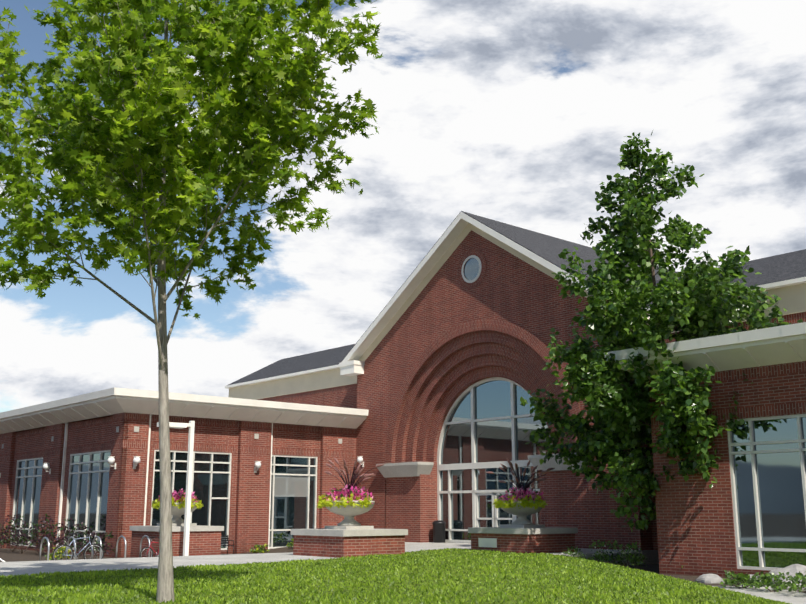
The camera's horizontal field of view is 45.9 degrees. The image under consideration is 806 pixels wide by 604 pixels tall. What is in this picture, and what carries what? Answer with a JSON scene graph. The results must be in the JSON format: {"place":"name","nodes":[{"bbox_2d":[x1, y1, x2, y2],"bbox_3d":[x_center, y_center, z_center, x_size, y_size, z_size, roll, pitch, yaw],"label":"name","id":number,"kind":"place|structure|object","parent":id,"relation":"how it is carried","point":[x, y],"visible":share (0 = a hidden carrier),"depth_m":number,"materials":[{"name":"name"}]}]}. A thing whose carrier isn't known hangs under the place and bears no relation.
{"place":"outdoors","nodes":[
{"label":"outdoors","id":0,"kind":"place"},
{"bbox_2d":[151,488,202,509],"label":"flowers","id":1,"kind":"object","parent":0,"point":[179,497],"visible":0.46,"depth_m":36.23,"materials":[{"name":"plant"}]},
{"bbox_2d":[0,548,791,603],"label":"lawn","id":2,"kind":"structure","parent":0,"point":[205,578],"depth_m":17.17,"materials":[{"name":"green plant"}]},
{"bbox_2d":[0,0,382,602],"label":"maple tree","id":3,"kind":"object","parent":2,"relation":"on","point":[106,155],"visible":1,"depth_m":14.31,"materials":[{"name":"green plant"}]},
{"bbox_2d":[0,542,805,603],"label":"paving","id":4,"kind":"structure","parent":0,"point":[142,563],"depth_m":26.14,"materials":[{"name":"concrete"}]},
{"bbox_2d":[52,531,103,559],"bbox_3d":[-11.125,8.450,32.700,1.666,1.121,0.543,3,-13,-15],"label":"bicycle","id":5,"kind":"object","parent":4,"relation":"on","point":[71,549],"visible":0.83,"depth_m":32.59,"materials":[{"name":"silver paint"}]},
{"bbox_2d":[39,535,150,560],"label":"bike racks","id":6,"kind":"object","parent":4,"relation":"on","point":[98,537],"visible":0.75,"depth_m":33.52,"materials":[{"name":"metal"}]},
{"bbox_2d":[140,536,158,556],"bbox_3d":[-8.943,8.919,34.381,0.537,0.898,1.253,-6,-14,25],"label":"bicycle","id":7,"kind":"object","parent":4,"relation":"on","point":[148,548],"visible":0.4,"depth_m":34.19,"materials":[{"name":"grey paint"}]},
{"bbox_2d":[157,421,194,555],"bbox_3d":[-8.260,6.752,34.398,1.440,4.970,0.400,11,-16,-40],"label":"lamp post","id":8,"kind":"object","parent":4,"relation":"on","point":[191,425],"visible":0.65,"depth_m":34.71,"materials":[{"name":"white metal"}]},
{"bbox_2d":[129,503,223,557],"bbox_3d":[-8.669,8.908,36.406,2.540,2.420,2.740,11,-16,-40],"label":"planter pedestal","id":9,"kind":"object","parent":4,"relation":"on","point":[204,540],"visible":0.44,"depth_m":35.72,"materials":[{"name":"brick"}]},
{"bbox_2d":[221,535,233,554],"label":"chair","id":10,"kind":"object","parent":4,"relation":"on","point":[224,541],"visible":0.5,"depth_m":40.18,"materials":[{"name":"black metal"}]},
{"bbox_2d":[291,501,407,557],"bbox_3d":[-1.699,7.478,29.899,2.540,2.420,2.740,11,-16,-40],"label":"planter pedestal","id":11,"kind":"object","parent":4,"relation":"on","point":[348,535],"visible":0.65,"depth_m":29.19,"materials":[{"name":"brick"}]},
{"bbox_2d":[316,458,383,508],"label":"potted flowers","id":12,"kind":"object","parent":11,"relation":"on","point":[349,494],"visible":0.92,"depth_m":29.94,"materials":[{"name":"multicoloured plant"}]},
{"bbox_2d":[432,520,445,542],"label":"litter bin","id":13,"kind":"object","parent":4,"relation":"on","point":[438,531],"visible":1,"depth_m":41.85,"materials":[{"name":"black metal"}]},
{"bbox_2d":[468,501,577,553],"bbox_3d":[4.098,8.074,32.613,2.540,2.420,2.740,11,-16,-40],"label":"planter pedestal","id":14,"kind":"object","parent":4,"relation":"on","point":[522,533],"visible":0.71,"depth_m":31.87,"materials":[{"name":"brick"}]},
{"bbox_2d":[486,458,554,509],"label":"potted flowers","id":15,"kind":"object","parent":14,"relation":"in","point":[523,496],"visible":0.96,"depth_m":32.60,"materials":[{"name":"multicoloured plant"}]},
{"bbox_2d":[0,548,805,592],"bbox_3d":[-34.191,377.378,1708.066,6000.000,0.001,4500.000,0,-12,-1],"label":"ground","id":16,"kind":"structure","parent":0,"point":[7,555],"depth_m":36.35,"materials":[{"name":"grey concrete"}]},
{"bbox_2d":[0,513,805,592],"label":"shrubs","id":17,"kind":"object","parent":16,"relation":"on","point":[755,581],"visible":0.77,"depth_m":35.34,"materials":[{"name":"green plant"}]},
{"bbox_2d":[0,211,805,577],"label":"library building","id":18,"kind":"structure","parent":16,"relation":"on","point":[426,381],"depth_m":41.10,"materials":[{"name":"brick"}]},
{"bbox_2d":[0,456,363,477],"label":"wall lamps","id":19,"kind":"object","parent":18,"relation":"attached to","point":[137,460],"depth_m":42.16,"materials":[{"name":"white paint"}]},
{"bbox_2d":[520,131,802,531],"bbox_3d":[8.064,1.361,29.973,9.776,13.856,8.261,-9,-15,36],"label":"tree","id":20,"kind":"object","parent":16,"relation":"on","point":[702,303],"visible":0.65,"depth_m":28.89,"materials":[{"name":"green plant"}]},
{"bbox_2d":[695,564,805,590],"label":"boulders","id":21,"kind":"object","parent":16,"relation":"on","point":[793,569],"visible":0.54,"depth_m":23.54,"materials":[{"name":"white stone"}]},
{"bbox_2d":[0,0,805,412],"label":"sky","id":22,"kind":"structure","parent":0,"point":[512,112],"materials":[{"name":"white"}]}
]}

